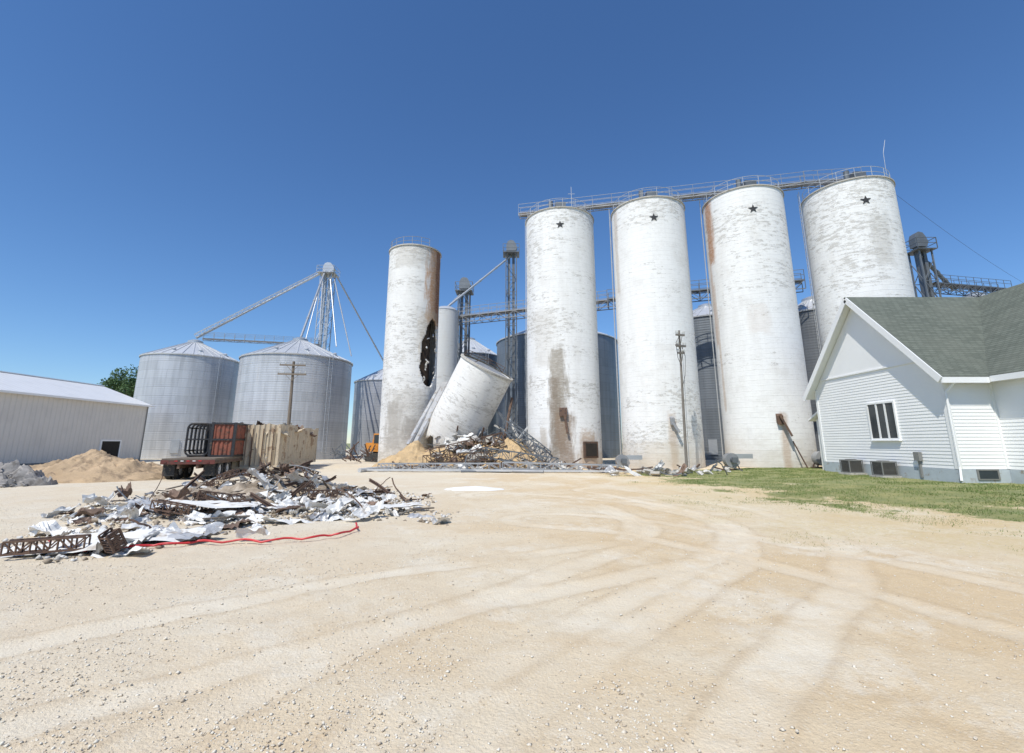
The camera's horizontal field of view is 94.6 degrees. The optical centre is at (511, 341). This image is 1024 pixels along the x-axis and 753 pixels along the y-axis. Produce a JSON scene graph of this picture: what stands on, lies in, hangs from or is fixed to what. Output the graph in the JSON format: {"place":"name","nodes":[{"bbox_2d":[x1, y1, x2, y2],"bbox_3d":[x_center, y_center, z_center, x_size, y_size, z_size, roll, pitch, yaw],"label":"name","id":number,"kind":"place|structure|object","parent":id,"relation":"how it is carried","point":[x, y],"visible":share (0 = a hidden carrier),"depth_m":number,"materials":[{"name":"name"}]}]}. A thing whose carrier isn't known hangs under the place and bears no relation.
{"place":"outdoors","nodes":[
{"label":"outdoors","id":0,"kind":"place"},
{"bbox_2d":[0,443,1023,752],"bbox_3d":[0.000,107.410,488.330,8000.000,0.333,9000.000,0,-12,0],"label":"ground","id":1,"kind":"structure","parent":0,"point":[812,647],"depth_m":5.12,"materials":[{"name":"gravel"}]},
{"bbox_2d":[0,460,57,487],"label":"gravel pile","id":2,"kind":"object","parent":1,"relation":"on","point":[28,475],"visible":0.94,"depth_m":21.73,"materials":[{"name":"gravel"}]},
{"bbox_2d":[29,520,69,531],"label":"metal sheet","id":3,"kind":"object","parent":1,"relation":"on","point":[54,525],"visible":0.51,"depth_m":10.32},
{"bbox_2d":[28,521,77,536],"bbox_3d":[-9.691,3.973,9.976,1.110,0.321,0.402,-6,-12,13],"label":"metal sheet","id":4,"kind":"object","parent":1,"relation":"on","point":[46,530],"visible":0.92,"depth_m":9.97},
{"bbox_2d":[41,506,76,517],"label":"metal sheet","id":5,"kind":"object","parent":1,"relation":"on","point":[61,509],"visible":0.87,"depth_m":12.62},
{"bbox_2d":[0,536,150,557],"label":"metal sheet","id":6,"kind":"object","parent":1,"relation":"on","point":[92,545],"visible":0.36,"depth_m":8.43,"materials":[{"name":"metal"}]},
{"bbox_2d":[0,534,91,556],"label":"lattice scrap","id":7,"kind":"object","parent":6,"relation":"on","point":[31,541],"visible":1,"depth_m":8.10,"materials":[{"name":"metal"}]},
{"bbox_2d":[0,371,154,465],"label":"metal shed","id":8,"kind":"structure","parent":1,"relation":"on","point":[43,420],"depth_m":43.26,"materials":[{"name":"metal"}]},
{"bbox_2d":[71,507,104,518],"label":"metal sheet","id":9,"kind":"object","parent":1,"relation":"on","point":[90,512],"visible":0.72,"depth_m":12.44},
{"bbox_2d":[33,449,165,482],"bbox_3d":[-22.915,6.887,26.349,8.914,1.714,6.472,0,-12,0],"label":"sand pile","id":10,"kind":"object","parent":1,"relation":"on","point":[93,466],"visible":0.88,"depth_m":24.76,"materials":[{"name":"sand"}]},
{"bbox_2d":[82,491,118,505],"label":"metal sheet","id":11,"kind":"object","parent":1,"relation":"on","point":[101,500],"visible":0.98,"depth_m":14.03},
{"bbox_2d":[97,527,127,552],"bbox_3d":[-6.852,3.417,8.111,0.230,0.408,0.367,-4,-13,18],"label":"lattice scrap","id":12,"kind":"object","parent":1,"relation":"on","point":[116,540],"visible":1,"depth_m":8.07,"materials":[{"name":"metal"}]},
{"bbox_2d":[97,364,138,397],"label":"leafy tree","id":13,"kind":"object","parent":1,"relation":"on","point":[114,379],"visible":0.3,"depth_m":90.80,"materials":[{"name":"green plant"}]},
{"bbox_2d":[91,546,153,557],"bbox_3d":[-6.770,3.703,8.246,0.910,0.179,0.447,-10,-17,0],"label":"metal sheet","id":14,"kind":"object","parent":1,"relation":"on","point":[135,549],"visible":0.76,"depth_m":8.21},
{"bbox_2d":[114,481,131,497],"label":"metal sheet","id":15,"kind":"object","parent":1,"relation":"on","point":[127,492],"visible":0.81,"depth_m":15.93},
{"bbox_2d":[47,527,205,547],"bbox_3d":[-7.415,3.810,9.180,2.377,0.144,0.870,5,-11,-19],"label":"metal sheet","id":16,"kind":"object","parent":1,"relation":"on","point":[139,534],"visible":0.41,"depth_m":9.24,"materials":[{"name":"metal"}]},
{"bbox_2d":[121,523,152,530],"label":"metal sheet","id":17,"kind":"object","parent":1,"relation":"on","point":[135,526],"visible":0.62,"depth_m":10.46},
{"bbox_2d":[135,503,149,511],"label":"metal sheet","id":18,"kind":"object","parent":1,"relation":"on","point":[138,506],"visible":0.13,"depth_m":12.78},
{"bbox_2d":[126,498,172,510],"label":"metal sheet","id":19,"kind":"object","parent":18,"relation":"on","point":[146,503],"visible":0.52,"depth_m":13.27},
{"bbox_2d":[151,522,181,542],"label":"metal sheet","id":20,"kind":"object","parent":1,"relation":"on","point":[173,527],"visible":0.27,"depth_m":9.71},
{"bbox_2d":[130,525,221,538],"bbox_3d":[-6.863,3.918,9.639,1.959,0.176,0.742,-5,-16,22],"label":"metal sheet","id":21,"kind":"object","parent":1,"relation":"on","point":[181,535],"visible":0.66,"depth_m":9.34,"materials":[{"name":"metal"}]},
{"bbox_2d":[169,516,189,521],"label":"metal sheet","id":22,"kind":"object","parent":1,"relation":"on","point":[184,519],"visible":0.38,"depth_m":11.82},
{"bbox_2d":[149,499,195,514],"bbox_3d":[-8.711,4.270,12.144,1.112,0.373,0.230,-1,-12,5],"label":"lattice scrap","id":23,"kind":"object","parent":22,"relation":"on","point":[178,504],"visible":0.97,"depth_m":12.08,"materials":[{"name":"metal"}]},
{"bbox_2d":[133,339,239,458],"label":"grain bin","id":24,"kind":"object","parent":1,"relation":"on","point":[181,387],"visible":0.91,"depth_m":61.12,"materials":[{"name":"metal"}]},
{"bbox_2d":[169,440,179,452],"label":"access door","id":25,"kind":"structure","parent":24,"relation":"in","point":[174,447],"depth_m":59.26,"materials":[{"name":"metal"}]},
{"bbox_2d":[160,456,242,478],"bbox_3d":[-18.227,7.843,29.934,2.560,1.120,11.090,3,-13,-13],"label":"flatbed trailer","id":26,"kind":"object","parent":1,"relation":"on","point":[183,467],"visible":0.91,"depth_m":25.15,"materials":[{"name":"red metal"}]},
{"bbox_2d":[184,423,211,456],"bbox_3d":[-18.676,6.054,28.988,1.308,1.957,2.920,3,-13,-13],"label":"black hoop rack","id":27,"kind":"object","parent":26,"relation":"on","point":[206,439],"visible":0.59,"depth_m":27.99,"materials":[{"name":"metal"}]},
{"bbox_2d":[207,422,252,456],"bbox_3d":[-17.336,6.094,29.229,1.340,1.980,3.190,3,-13,-13],"label":"red bin","id":28,"kind":"object","parent":26,"relation":"on","point":[227,439],"visible":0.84,"depth_m":27.83,"materials":[{"name":"metal"}]},
{"bbox_2d":[48,522,358,551],"bbox_3d":[-6.233,3.927,9.457,6.050,0.082,1.596,4,-13,-17],"label":"red hose","id":29,"kind":"object","parent":1,"relation":"on","point":[234,540],"visible":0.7,"depth_m":9.10,"materials":[{"name":"plastic"}]},
{"bbox_2d":[188,522,223,532],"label":"metal sheet","id":30,"kind":"object","parent":1,"relation":"on","point":[214,527],"visible":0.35,"depth_m":10.20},
{"bbox_2d":[182,510,235,522],"bbox_3d":[-7.415,4.329,11.560,1.015,0.346,0.601,7,1,-8],"label":"metal sheet","id":31,"kind":"object","parent":1,"relation":"on","point":[196,515],"visible":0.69,"depth_m":11.66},
{"bbox_2d":[2,467,458,563],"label":"rubble scraps","id":32,"kind":"object","parent":1,"relation":"on","point":[49,560],"visible":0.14,"depth_m":12.03,"materials":[{"name":"grey metal"}]},
{"bbox_2d":[116,505,144,518],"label":"metal sheet","id":33,"kind":"object","parent":32,"relation":"on","point":[134,512],"visible":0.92,"depth_m":11.28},
{"bbox_2d":[197,490,245,500],"bbox_3d":[-8.673,4.660,14.123,1.270,0.469,0.230,10,-16,-38],"label":"lattice scrap","id":34,"kind":"object","parent":32,"relation":"on","point":[206,497],"visible":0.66,"depth_m":14.05,"materials":[{"name":"metal"}]},
{"bbox_2d":[200,499,250,512],"bbox_3d":[-7.825,4.523,12.945,1.178,0.260,0.230,9,-15,-37],"label":"lattice scrap","id":35,"kind":"object","parent":32,"relation":"on","point":[211,509],"visible":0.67,"depth_m":12.79,"materials":[{"name":"metal"}]},
{"bbox_2d":[155,500,260,507],"bbox_3d":[-8.106,4.384,12.705,2.318,0.143,0.774,6,-12,-16],"label":"metal sheet","id":36,"kind":"object","parent":35,"relation":"on","point":[223,504],"visible":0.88,"depth_m":12.67,"materials":[{"name":"metal"}]},
{"bbox_2d":[216,468,239,479],"bbox_3d":[-10.731,5.061,17.851,1.329,0.505,0.230,-8,-15,34],"label":"lattice scrap","id":37,"kind":"object","parent":32,"relation":"on","point":[226,476],"visible":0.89,"depth_m":17.75,"materials":[{"name":"metal"}]},
{"bbox_2d":[232,510,266,522],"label":"metal sheet","id":38,"kind":"object","parent":1,"relation":"on","point":[253,515],"visible":0.51,"depth_m":11.97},
{"bbox_2d":[150,479,352,506],"bbox_3d":[-9.401,5.552,17.822,7.178,0.720,7.024,5,-13,-23],"label":"rubble mound","id":39,"kind":"object","parent":1,"relation":"on","point":[247,488],"visible":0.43,"depth_m":16.54,"materials":[{"name":"brown soil"}]},
{"bbox_2d":[161,486,191,498],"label":"metal sheet","id":40,"kind":"object","parent":39,"relation":"on","point":[173,494],"visible":0.86,"depth_m":15.39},
{"bbox_2d":[246,468,286,491],"bbox_3d":[-8.702,5.095,16.839,1.684,0.484,0.553,41,-20,-12],"label":"metal sheet","id":41,"kind":"object","parent":39,"relation":"on","point":[266,484],"visible":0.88,"depth_m":16.73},
{"bbox_2d":[308,489,337,496],"bbox_3d":[-6.535,5.261,16.335,0.974,0.249,0.230,6,-14,-26],"label":"lattice scrap","id":42,"kind":"object","parent":39,"relation":"on","point":[317,492],"visible":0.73,"depth_m":16.33,"materials":[{"name":"metal"}]},
{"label":"wooden board","id":43,"kind":"object","parent":39,"relation":"on","visible":0},
{"bbox_2d":[285,470,307,484],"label":"metal sheet","id":44,"kind":"object","parent":43,"relation":"on","point":[294,476],"visible":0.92,"depth_m":17.40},
{"bbox_2d":[235,526,269,537],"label":"metal sheet","id":45,"kind":"object","parent":1,"relation":"on","point":[243,532],"visible":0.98,"depth_m":9.33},
{"bbox_2d":[249,492,286,512],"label":"steel beam","id":46,"kind":"structure","parent":1,"relation":"on","point":[260,500],"depth_m":13.38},
{"bbox_2d":[232,420,318,472],"bbox_3d":[-17.190,7.954,35.703,3.341,3.441,12.760,3,-12,-12],"label":"dumpster","id":47,"kind":"object","parent":1,"relation":"on","point":[284,443],"visible":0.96,"depth_m":30.13,"materials":[{"name":"beige paint"}]},
{"bbox_2d":[258,516,292,524],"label":"metal sheet","id":48,"kind":"object","parent":1,"relation":"on","point":[266,518],"visible":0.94,"depth_m":11.30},
{"bbox_2d":[267,490,290,499],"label":"metal sheet","id":49,"kind":"object","parent":1,"relation":"on","point":[283,495],"visible":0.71,"depth_m":15.10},
{"bbox_2d":[277,361,305,424],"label":"utility pole","id":50,"kind":"object","parent":1,"relation":"on","point":[293,365],"visible":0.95,"depth_m":42.06,"materials":[{"name":"brown wood"}]},
{"bbox_2d":[232,337,352,459],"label":"grain bin","id":51,"kind":"object","parent":1,"relation":"on","point":[321,394],"visible":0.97,"depth_m":56.53,"materials":[{"name":"metal"}]},
{"bbox_2d":[314,262,339,351],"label":"bucket elevator","id":52,"kind":"object","parent":1,"relation":"on","point":[328,267],"visible":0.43,"depth_m":76.71,"materials":[{"name":"metal"}]},
{"bbox_2d":[194,271,319,336],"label":"inclined spout truss","id":53,"kind":"object","parent":52,"relation":"attached to","point":[244,309],"visible":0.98,"depth_m":71.77,"materials":[{"name":"metal"}]},
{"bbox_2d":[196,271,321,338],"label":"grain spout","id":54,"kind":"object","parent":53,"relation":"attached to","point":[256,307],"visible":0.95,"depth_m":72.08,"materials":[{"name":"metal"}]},
{"bbox_2d":[202,332,320,344],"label":"catwalk","id":55,"kind":"object","parent":52,"relation":"attached to","point":[244,340],"visible":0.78,"depth_m":69.91,"materials":[{"name":"grey metal"}]},
{"bbox_2d":[300,270,325,336],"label":"grain spout","id":56,"kind":"object","parent":52,"relation":"attached to","point":[310,310],"visible":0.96,"depth_m":69.31,"materials":[{"name":"metal"}]},
{"bbox_2d":[335,272,382,360],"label":"grain spout","id":57,"kind":"object","parent":52,"relation":"attached to","point":[375,346],"visible":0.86,"depth_m":81.43,"materials":[{"name":"metal"}]},
{"bbox_2d":[305,498,354,508],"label":"metal sheet","id":58,"kind":"object","parent":1,"relation":"on","point":[309,504],"visible":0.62,"depth_m":12.93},
{"bbox_2d":[320,497,347,514],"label":"metal sheet","id":59,"kind":"object","parent":1,"relation":"on","point":[339,505],"visible":0.78,"depth_m":12.86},
{"bbox_2d":[342,441,375,461],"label":"frame scrap","id":60,"kind":"object","parent":1,"relation":"on","point":[354,459],"visible":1,"depth_m":46.18,"materials":[{"name":"metal"}]},
{"bbox_2d":[343,501,383,518],"bbox_3d":[-3.750,4.303,12.046,0.435,0.347,1.202,-7,-11,20],"label":"metal sheet","id":61,"kind":"object","parent":1,"relation":"on","point":[360,513],"visible":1,"depth_m":12.10,"materials":[{"name":"metal"}]},
{"bbox_2d":[350,369,382,454],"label":"grain bin","id":62,"kind":"object","parent":1,"relation":"on","point":[366,410],"visible":0.27,"depth_m":79.42,"materials":[{"name":"metal"}]},
{"bbox_2d":[364,433,378,461],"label":"excavator","id":63,"kind":"object","parent":1,"relation":"on","point":[375,441],"visible":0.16,"depth_m":49.29,"materials":[{"name":"metal"}]},
{"bbox_2d":[363,502,423,508],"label":"metal sheet","id":64,"kind":"object","parent":1,"relation":"on","point":[403,505],"visible":0.74,"depth_m":13.49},
{"bbox_2d":[372,440,435,467],"bbox_3d":[-7.108,9.060,37.702,8.093,2.263,5.454,0,-12,0],"label":"grain heap","id":65,"kind":"object","parent":1,"relation":"on","point":[413,452],"visible":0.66,"depth_m":36.52,"materials":[{"name":"food"}]},
{"bbox_2d":[406,382,447,444],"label":"leaning duct","id":66,"kind":"object","parent":65,"relation":"on","point":[421,427],"visible":0.79,"depth_m":40.41,"materials":[{"name":"metal"}]},
{"bbox_2d":[377,236,441,462],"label":"damaged silo","id":67,"kind":"object","parent":1,"relation":"on","point":[409,377],"visible":0.81,"depth_m":42.97,"materials":[{"name":"concrete"}]},
{"bbox_2d":[436,306,458,388],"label":"round tank","id":68,"kind":"object","parent":1,"relation":"on","point":[447,352],"visible":0.45,"depth_m":55.91,"materials":[{"name":"metal"}]},
{"bbox_2d":[458,290,608,325],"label":"catwalk","id":69,"kind":"object","parent":68,"relation":"attached to","point":[505,311],"visible":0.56,"depth_m":57.56,"materials":[{"name":"grey metal"}]},
{"bbox_2d":[607,269,805,309],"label":"catwalk","id":70,"kind":"object","parent":69,"relation":"attached to","point":[799,281],"visible":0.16,"depth_m":50.64,"materials":[{"name":"metal"}]},
{"bbox_2d":[426,437,501,468],"bbox_3d":[-2.967,9.023,39.683,14.070,3.174,8.937,0,-12,0],"label":"rubble pile","id":71,"kind":"object","parent":1,"relation":"on","point":[451,452],"visible":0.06,"depth_m":36.63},
{"bbox_2d":[429,432,504,460],"bbox_3d":[-3.448,8.086,36.403,5.753,2.135,0.870,1,-12,-6],"label":"fallen truss","id":72,"kind":"object","parent":71,"relation":"on","point":[466,441],"visible":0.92,"depth_m":36.11,"materials":[{"name":"metal"}]},
{"bbox_2d":[455,277,473,363],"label":"bucket elevator","id":73,"kind":"object","parent":1,"relation":"on","point":[464,285],"visible":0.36,"depth_m":61.88,"materials":[{"name":"metal"}]},
{"bbox_2d":[424,350,512,447],"bbox_3d":[-3.831,5.549,41.074,5.040,8.687,5.085,27,1,27],"label":"collapsed silo section","id":74,"kind":"object","parent":1,"relation":"on","point":[473,394],"visible":0.93,"depth_m":38.98,"materials":[{"name":"concrete"}]},
{"bbox_2d":[444,486,503,490],"bbox_3d":[-1.607,6.261,19.983,2.620,0.246,1.689,0,-12,0],"label":"powder spill","id":75,"kind":"object","parent":1,"relation":"on","point":[473,488],"visible":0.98,"depth_m":19.65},
{"bbox_2d":[409,467,543,472],"bbox_3d":[-2.671,8.819,32.272,10.084,0.200,0.200,-5,-13,21],"label":"steel pipe","id":76,"kind":"object","parent":1,"relation":"on","point":[527,471],"visible":0.47,"depth_m":31.02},
{"bbox_2d":[457,337,496,434],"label":"grain bin","id":77,"kind":"object","parent":1,"relation":"on","point":[478,348],"visible":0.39,"depth_m":76.83,"materials":[{"name":"metal"}]},
{"bbox_2d":[366,461,623,471],"bbox_3d":[-1.446,8.533,32.108,17.855,0.660,1.597,-1,-12,4],"label":"fallen conveyor","id":78,"kind":"object","parent":1,"relation":"on","point":[493,470],"visible":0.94,"depth_m":31.75,"materials":[{"name":"grey metal"}]},
{"bbox_2d":[503,240,519,438],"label":"bucket elevator","id":79,"kind":"object","parent":1,"relation":"on","point":[511,247],"visible":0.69,"depth_m":63.42,"materials":[{"name":"metal"}]},
{"bbox_2d":[448,255,511,305],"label":"grain spout","id":80,"kind":"object","parent":79,"relation":"attached to","point":[476,283],"visible":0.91,"depth_m":61.74,"materials":[{"name":"metal"}]},
{"bbox_2d":[481,438,546,468],"bbox_3d":[-0.243,8.861,37.235,6.691,2.456,4.594,0,-12,0],"label":"grain heap","id":81,"kind":"object","parent":1,"relation":"on","point":[512,445],"visible":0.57,"depth_m":36.39,"materials":[{"name":"food"}]},
{"bbox_2d":[501,420,550,460],"bbox_3d":[1.060,7.774,37.073,4.120,3.135,0.870,-8,-15,33],"label":"fallen truss","id":82,"kind":"object","parent":81,"relation":"on","point":[532,439],"visible":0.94,"depth_m":37.00,"materials":[{"name":"metal"}]},
{"bbox_2d":[481,447,558,467],"bbox_3d":[0.546,8.526,34.569,5.675,1.503,0.760,-3,-12,12],"label":"fallen truss","id":83,"kind":"object","parent":1,"relation":"on","point":[522,453],"visible":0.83,"depth_m":34.53,"materials":[{"name":"metal"}]},
{"bbox_2d":[496,330,622,457],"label":"grain bin","id":84,"kind":"object","parent":1,"relation":"on","point":[609,404],"visible":0.12,"depth_m":65.33,"materials":[{"name":"metal"}]},
{"bbox_2d":[525,198,602,468],"bbox_3d":[4.350,-0.642,41.040,6.260,23.400,6.505,0,-12,0],"label":"concrete silo","id":85,"kind":"object","parent":1,"relation":"on","point":[563,412],"visible":0.95,"depth_m":38.62,"materials":[{"name":"concrete"}]},
{"bbox_2d":[615,454,641,467],"bbox_3d":[8.367,8.720,33.923,2.000,1.116,1.000,0,-12,0],"label":"aeration fan","id":86,"kind":"object","parent":1,"relation":"on","point":[621,460],"visible":0.78,"depth_m":33.95},
{"bbox_2d":[609,187,705,469],"bbox_3d":[11.800,-0.993,39.093,6.257,23.200,6.257,-11,-17,42],"label":"concrete silo","id":87,"kind":"object","parent":1,"relation":"on","point":[654,307],"visible":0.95,"depth_m":36.63,"materials":[{"name":"concrete"}]},
{"bbox_2d":[675,330,689,467],"bbox_3d":[11.645,4.030,31.998,1.005,9.803,0.433,4,-13,-20],"label":"utility pole","id":88,"kind":"object","parent":1,"relation":"on","point":[677,343],"visible":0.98,"depth_m":32.18,"materials":[{"name":"brown wood"}]},
{"bbox_2d":[693,303,724,459],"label":"grain bin","id":89,"kind":"object","parent":1,"relation":"on","point":[708,395],"visible":0.25,"depth_m":52.66,"materials":[{"name":"metal"}]},
{"bbox_2d":[708,439,717,454],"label":"access door","id":90,"kind":"structure","parent":89,"relation":"in","point":[712,443],"depth_m":51.09,"materials":[{"name":"metal"}]},
{"bbox_2d":[722,453,752,469],"bbox_3d":[15.051,8.018,31.415,2.000,1.116,1.000,0,-12,0],"label":"aeration fan","id":91,"kind":"object","parent":1,"relation":"on","point":[730,459],"visible":0.81,"depth_m":31.44},
{"bbox_2d":[699,175,816,467],"bbox_3d":[19.350,-1.474,37.662,6.257,23.100,6.257,11,-17,-42],"label":"concrete silo","id":92,"kind":"object","parent":1,"relation":"on","point":[766,411],"visible":0.98,"depth_m":35.27,"materials":[{"name":"concrete"}]},
{"bbox_2d":[518,171,805,218],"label":"catwalk","id":93,"kind":"object","parent":92,"relation":"on","point":[785,185],"visible":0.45,"depth_m":41.31,"materials":[{"name":"grey metal"}]},
{"bbox_2d":[798,296,821,450],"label":"grain bin","id":94,"kind":"object","parent":1,"relation":"on","point":[810,340],"visible":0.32,"depth_m":47.72,"materials":[{"name":"metal"}]},
{"bbox_2d":[811,451,822,467],"bbox_3d":[21.439,8.053,32.022,2.000,1.116,1.000,0,-12,0],"label":"aeration fan","id":95,"kind":"object","parent":1,"relation":"on","point":[816,458],"visible":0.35,"depth_m":32.05},
{"bbox_2d":[667,499,1023,553],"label":"weeds","id":96,"kind":"object","parent":1,"relation":"on","point":[848,537],"visible":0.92,"depth_m":12.10,"materials":[{"name":"plant"}]},
{"bbox_2d":[838,459,866,474],"bbox_3d":[18.500,6.881,25.727,0.920,0.883,0.920,0,-12,0],"label":"air conditioner","id":97,"kind":"object","parent":1,"relation":"on","point":[851,466],"visible":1,"depth_m":25.44,"materials":[{"name":"metal"}]},
{"bbox_2d":[797,166,914,353],"bbox_3d":[26.750,-1.680,35.763,6.260,22.700,6.260,0,-12,0],"label":"concrete silo","id":98,"kind":"object","parent":1,"relation":"on","point":[853,234],"visible":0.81,"depth_m":34.81,"materials":[{"name":"concrete"}]},
{"bbox_2d":[799,167,861,188],"bbox_3d":[25.906,-13.244,38.441,4.166,1.387,0.850,-3,-13,13],"label":"catwalk","id":99,"kind":"object","parent":98,"relation":"on","point":[811,181],"visible":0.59,"depth_m":38.44,"materials":[{"name":"grey metal"}]},
{"bbox_2d":[869,460,901,477],"bbox_3d":[18.500,6.395,23.479,0.920,0.883,0.920,0,-12,0],"label":"air conditioner","id":100,"kind":"object","parent":1,"relation":"on","point":[884,469],"visible":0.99,"depth_m":23.18,"materials":[{"name":"metal"}]},
{"bbox_2d":[802,283,1023,483],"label":"white house","id":101,"kind":"structure","parent":1,"relation":"on","point":[927,388],"depth_m":23.00,"materials":[{"name":"paint"}]},
{"bbox_2d":[865,400,901,440],"bbox_3d":[19.015,4.123,24.277,0.150,1.980,1.940,0,-12,0],"label":"window","id":102,"kind":"structure","parent":101,"relation":"in","point":[883,422],"depth_m":24.22,"materials":[{"name":"black glass"}]},
{"bbox_2d":[976,469,1000,479],"bbox_3d":[20.250,5.678,20.089,0.940,0.430,0.050,0,-12,0],"label":"basement window","id":103,"kind":"structure","parent":101,"relation":"in","point":[982,474],"depth_m":20.08,"materials":[{"name":"grey glass"}]},
{"bbox_2d":[905,231,941,296],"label":"bucket elevator","id":104,"kind":"object","parent":1,"relation":"on","point":[918,241],"visible":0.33,"depth_m":47.42,"materials":[{"name":"metal"}]},
{"bbox_2d":[932,274,1011,296],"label":"catwalk","id":105,"kind":"object","parent":104,"relation":"attached to","point":[976,288],"visible":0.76,"depth_m":48.35,"materials":[{"name":"metal"}]},
{"bbox_2d":[0,0,1023,442],"label":"sky","id":106,"kind":"structure","parent":0,"point":[169,168],"materials":[{"name":"blue"}]},
{"bbox_2d":[603,467,1023,536],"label":"grass","id":107,"kind":"structure","parent":0,"point":[853,477],"depth_m":18.64,"materials":[{"name":"plant"}]},
{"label":"steel beam","id":108,"kind":"object","parent":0,"visible":0},
{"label":"steel beam","id":109,"kind":"object","parent":108,"relation":"on","visible":0},
{"bbox_2d":[423,451,492,462],"bbox_3d":[-4.017,8.593,34.773,5.228,0.959,0.760,-3,-13,13],"label":"fallen truss","id":110,"kind":"object","parent":109,"relation":"on","point":[467,460],"visible":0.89,"depth_m":34.56,"materials":[{"name":"metal"}]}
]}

